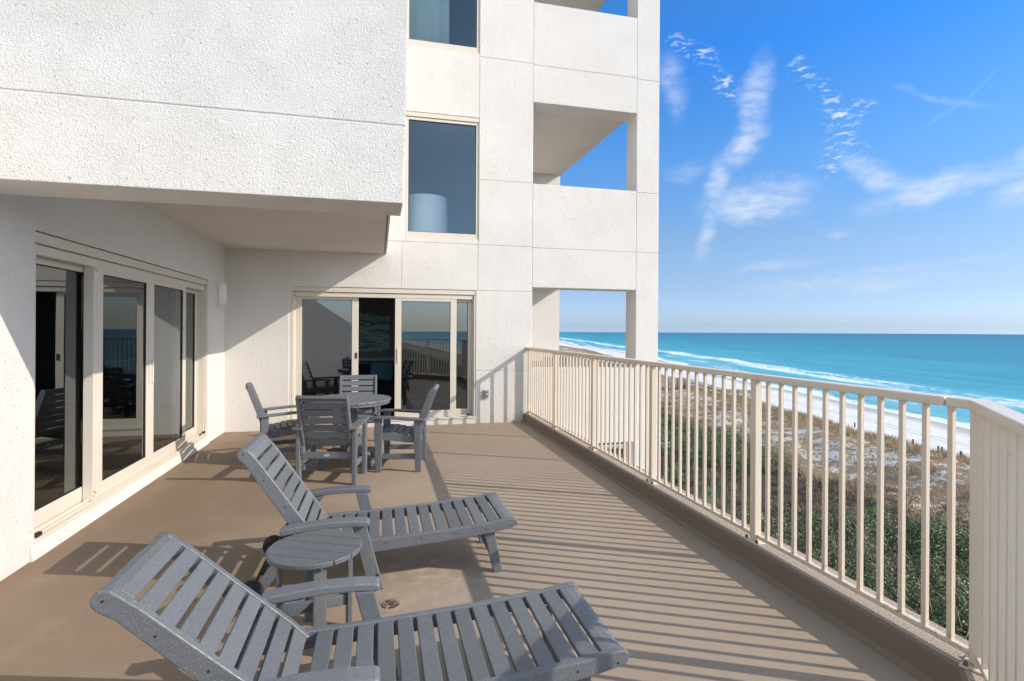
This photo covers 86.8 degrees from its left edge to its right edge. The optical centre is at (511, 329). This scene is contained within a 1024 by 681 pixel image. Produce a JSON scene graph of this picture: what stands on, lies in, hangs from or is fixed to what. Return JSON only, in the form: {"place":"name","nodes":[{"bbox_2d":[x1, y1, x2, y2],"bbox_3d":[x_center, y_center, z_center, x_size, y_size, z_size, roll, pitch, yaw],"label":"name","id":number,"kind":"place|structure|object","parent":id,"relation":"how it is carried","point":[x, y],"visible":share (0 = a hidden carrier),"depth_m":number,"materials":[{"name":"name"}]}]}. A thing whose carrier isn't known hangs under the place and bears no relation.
{"place":"outdoors","nodes":[
{"label":"outdoors","id":0,"kind":"place"},
{"bbox_2d":[358,363,394,399],"bbox_3d":[-2.913,1.123,11.396,2.120,0.780,0.920,0,0,-14],"label":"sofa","id":1,"kind":"object","parent":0,"point":[387,388],"visible":0.01,"depth_m":11.05,"materials":[{"name":"fabric"}]},
{"bbox_2d":[370,361,392,380],"bbox_3d":[-2.778,0.873,11.521,0.480,0.400,0.140,6,-16,-19],"label":"cushion","id":2,"kind":"object","parent":1,"relation":"on","point":[383,371],"visible":0.8,"depth_m":11.46,"materials":[{"name":"teal fabric"}]},
{"bbox_2d":[532,360,549,366],"bbox_3d":[0.461,1.075,10.477,0.680,0.995,0.598,0,0,-24],"label":"wicker chair","id":3,"kind":"object","parent":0,"point":[540,363],"depth_m":10.18,"materials":[{"name":"beige wicker"}]},
{"bbox_2d":[547,357,565,366],"bbox_3d":[0.914,1.078,11.927,0.680,0.995,0.598,0,0,-4],"label":"wicker chair","id":4,"kind":"object","parent":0,"point":[559,362],"depth_m":11.65,"materials":[{"name":"beige wicker"}]},
{"bbox_2d":[559,341,969,639],"bbox_3d":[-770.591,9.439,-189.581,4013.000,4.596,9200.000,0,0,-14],"label":"beach ground","id":5,"kind":"structure","parent":0,"point":[938,477],"depth_m":55.68,"materials":[{"name":"white sand"}]},
{"bbox_2d":[0,0,659,580],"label":"apartment building","id":6,"kind":"structure","parent":5,"relation":"on","point":[166,164],"depth_m":5.76,"materials":[{"name":"paint"}]},
{"bbox_2d":[33,231,207,543],"bbox_3d":[-3.738,0.381,5.413,0.232,2.093,3.762,0,0,-14],"label":"sliding door","id":7,"kind":"structure","parent":6,"relation":"in","point":[120,354],"depth_m":4.67,"materials":[{"name":"beige metal"}]},
{"bbox_2d":[216,280,226,305],"bbox_3d":[-4.137,-0.523,7.735,0.116,0.367,0.200,0,0,-14],"label":"wall lamp","id":8,"kind":"object","parent":6,"relation":"attached to","point":[221,293],"visible":1,"depth_m":7.66,"materials":[{"name":"white ceramic"}]},
{"bbox_2d":[358,312,389,351],"bbox_3d":[-3.149,0.051,11.959,0.900,0.880,0.040,0,0,-14],"label":"painting","id":9,"kind":"object","parent":6,"relation":"attached to","point":[373,331],"visible":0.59,"depth_m":11.97},
{"bbox_2d":[358,357,394,360],"bbox_3d":[-3.043,0.642,11.934,2.400,0.060,0.150,0,0,-14],"label":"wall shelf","id":10,"kind":"object","parent":6,"relation":"attached to","point":[377,359],"depth_m":11.88,"materials":[{"name":"black ceramic"}]},
{"bbox_2d":[291,286,475,420],"bbox_3d":[-2.015,0.396,8.726,2.860,2.113,0.232,0,0,-14],"label":"sliding door","id":11,"kind":"structure","parent":6,"relation":"in","point":[435,335],"depth_m":8.74,"materials":[{"name":"beige metal"}]},
{"bbox_2d":[409,193,447,232],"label":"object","id":12,"kind":"object","parent":6,"relation":"in","point":[428,212],"visible":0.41,"depth_m":9.37,"materials":[{"name":"white fabric"}]},
{"bbox_2d":[410,0,448,43],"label":"curtain","id":13,"kind":"object","parent":6,"relation":"hanging from","point":[429,20],"visible":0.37,"depth_m":9.34,"materials":[{"name":"fabric"}]},
{"bbox_2d":[405,111,478,240],"bbox_3d":[-1.139,-2.500,8.874,1.196,2.026,0.075,0,0,-14],"label":"window","id":14,"kind":"structure","parent":6,"relation":"in","point":[412,116],"depth_m":8.85,"materials":[{"name":"beige metal"}]},
{"bbox_2d":[407,0,479,53],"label":"window","id":15,"kind":"structure","parent":6,"relation":"in","point":[409,41],"depth_m":8.88,"materials":[{"name":"beige metal"}]},
{"bbox_2d":[0,422,918,680],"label":"terrace floor","id":16,"kind":"structure","parent":6,"relation":"on","point":[666,598],"depth_m":3.49,"materials":[{"name":"beige concrete"}]},
{"bbox_2d":[245,382,308,463],"bbox_3d":[-2.749,1.080,6.371,0.698,0.907,0.636,0,0,-26],"label":"dining chair","id":17,"kind":"object","parent":16,"relation":"on","point":[282,428],"visible":0.6,"depth_m":6.17,"materials":[{"name":"grey wood"}]},
{"bbox_2d":[266,530,361,653],"bbox_3d":[-0.993,1.317,2.729,0.456,0.455,0.451,0,0,11],"label":"side table","id":18,"kind":"object","parent":16,"relation":"on","point":[314,555],"visible":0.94,"depth_m":2.69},
{"bbox_2d":[292,395,370,484],"bbox_3d":[-1.849,1.085,5.546,0.636,0.907,0.698,0,0,-2],"label":"dining chair","id":19,"kind":"object","parent":16,"relation":"on","point":[312,421],"visible":0.97,"depth_m":5.36,"materials":[{"name":"grey wood"}]},
{"bbox_2d":[306,394,390,468],"bbox_3d":[-1.899,1.168,6.311,0.950,0.742,0.950,0,0,-14],"label":"dining table","id":20,"kind":"object","parent":16,"relation":"on","point":[363,401],"visible":0.59,"depth_m":6.22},
{"bbox_2d":[333,375,379,447],"bbox_3d":[-2.076,1.084,7.280,0.636,0.907,0.698,0,0,-14],"label":"dining chair","id":21,"kind":"object","parent":16,"relation":"on","point":[351,386],"visible":0.33,"depth_m":7.51,"materials":[{"name":"grey wood"}]},
{"bbox_2d":[90,532,628,680],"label":"sun lounger","id":22,"kind":"object","parent":16,"relation":"on","point":[266,627],"visible":1,"depth_m":2.06,"materials":[{"name":"grey wood"}]},
{"bbox_2d":[236,433,516,595],"bbox_3d":[-0.837,1.116,3.539,1.655,0.859,0.760,0,0,-14],"label":"sun lounger","id":23,"kind":"object","parent":16,"relation":"on","point":[302,510],"visible":0.79,"depth_m":3.41,"materials":[{"name":"grey wood"}]},
{"bbox_2d":[378,597,404,612],"bbox_3d":[-0.686,1.543,3.042,0.170,0.004,0.170,0,0,-14],"label":"floor drain","id":24,"kind":"object","parent":16,"relation":"on","point":[388,605],"visible":0.91,"depth_m":3.04,"materials":[{"name":"beige metal"}]},
{"bbox_2d":[370,384,438,471],"bbox_3d":[-1.196,1.089,6.160,0.698,0.907,0.636,0,0,-3],"label":"dining chair","id":25,"kind":"object","parent":16,"relation":"on","point":[417,433],"visible":1,"depth_m":5.91,"materials":[{"name":"grey wood"}]},
{"bbox_2d":[521,413,968,680],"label":"curb","id":26,"kind":"structure","parent":16,"relation":"on","point":[911,656],"depth_m":3.17,"materials":[{"name":"beige concrete"}]},
{"bbox_2d":[525,413,983,680],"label":"curb cap","id":27,"kind":"object","parent":26,"relation":"on","point":[936,644],"visible":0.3,"depth_m":3.08,"materials":[{"name":"beige concrete"}]},
{"bbox_2d":[526,347,1023,680],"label":"railing","id":28,"kind":"object","parent":27,"relation":"on","point":[994,650],"visible":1,"depth_m":2.85,"materials":[{"name":"metal"}]},
{"bbox_2d":[483,390,488,397],"bbox_3d":[-0.431,1.065,8.986,0.090,0.130,0.046,0,0,-14],"label":"socket box","id":29,"kind":"object","parent":6,"relation":"attached to","point":[485,393],"visible":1,"depth_m":8.97,"materials":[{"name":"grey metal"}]},
{"bbox_2d":[599,442,669,448],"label":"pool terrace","id":30,"kind":"structure","parent":5,"relation":"on","point":[621,446],"depth_m":58.40,"materials":[{"name":"concrete"}]},
{"bbox_2d":[661,438,685,454],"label":"palmetto","id":31,"kind":"object","parent":5,"relation":"on","point":[676,445],"visible":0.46,"depth_m":49.79,"materials":[{"name":"green plant"}]},
{"bbox_2d":[661,417,691,454],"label":"palmetto","id":32,"kind":"object","parent":5,"relation":"on","point":[669,424],"visible":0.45,"depth_m":55.75,"materials":[{"name":"green plant"}]},
{"bbox_2d":[667,462,707,489],"bbox_3d":[11.690,10.849,37.475,3.527,3.385,2.790,0,0,-33],"label":"palmetto","id":33,"kind":"object","parent":5,"relation":"on","point":[684,478],"visible":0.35,"depth_m":37.37,"materials":[{"name":"green plant"}]},
{"bbox_2d":[676,446,711,471],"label":"palmetto","id":34,"kind":"object","parent":5,"relation":"on","point":[700,452],"visible":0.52,"depth_m":48.80,"materials":[{"name":"green plant"}]},
{"bbox_2d":[661,377,750,396],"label":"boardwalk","id":35,"kind":"structure","parent":5,"relation":"on","point":[739,392],"depth_m":121.00,"materials":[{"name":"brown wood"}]},
{"bbox_2d":[698,484,730,513],"bbox_3d":[12.893,11.313,35.021,2.644,2.529,2.734,0,0,-14],"label":"palmetto","id":36,"kind":"object","parent":5,"relation":"on","point":[717,494],"visible":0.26,"depth_m":35.40,"materials":[{"name":"green plant"}]},
{"bbox_2d":[746,511,773,522],"bbox_3d":[16.410,12.366,35.954,1.826,1.051,1.867,0,0,39],"label":"bush","id":37,"kind":"object","parent":5,"relation":"on","point":[762,518],"visible":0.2,"depth_m":35.97,"materials":[{"name":"green plant"}]},
{"bbox_2d":[568,354,969,604],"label":"dune grass","id":38,"kind":"structure","parent":5,"relation":"on","point":[801,415],"depth_m":57.65,"materials":[{"name":"plant"}]},
{"bbox_2d":[599,395,968,635],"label":"scrub","id":39,"kind":"object","parent":5,"relation":"on","point":[775,491],"visible":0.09,"depth_m":41.71,"materials":[{"name":"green plant"}]},
{"bbox_2d":[657,417,968,640],"bbox_3d":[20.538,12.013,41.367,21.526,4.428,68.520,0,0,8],"label":"shrub thicket","id":40,"kind":"object","parent":5,"relation":"on","point":[938,539],"visible":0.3,"depth_m":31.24,"materials":[{"name":"green plant"}]},
{"bbox_2d":[661,414,968,635],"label":"bare branches","id":41,"kind":"object","parent":40,"relation":"attached to","point":[851,528],"visible":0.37,"depth_m":28.81,"materials":[{"name":"brown plant"}]},
{"bbox_2d":[864,506,888,520],"bbox_3d":[25.216,12.776,37.657,1.942,0.974,1.899,0,0,26],"label":"bush","id":42,"kind":"object","parent":5,"relation":"on","point":[874,510],"visible":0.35,"depth_m":37.42,"materials":[{"name":"green plant"}]},
{"bbox_2d":[945,554,968,580],"bbox_3d":[22.691,11.798,27.035,1.989,1.301,2.288,0,0,-14],"label":"bush","id":43,"kind":"object","parent":5,"relation":"on","point":[962,565],"visible":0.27,"depth_m":26.93,"materials":[{"name":"green plant"}]},
{"bbox_2d":[559,332,1023,428],"bbox_3d":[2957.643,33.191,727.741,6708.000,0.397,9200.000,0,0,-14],"label":"sea","id":44,"kind":"structure","parent":0,"point":[990,367],"depth_m":307.31,"materials":[{"name":"liquid"}]},
{"bbox_2d":[559,0,1023,334],"label":"sky","id":45,"kind":"structure","parent":0,"point":[826,166],"materials":[{"name":"blue"}]}
]}

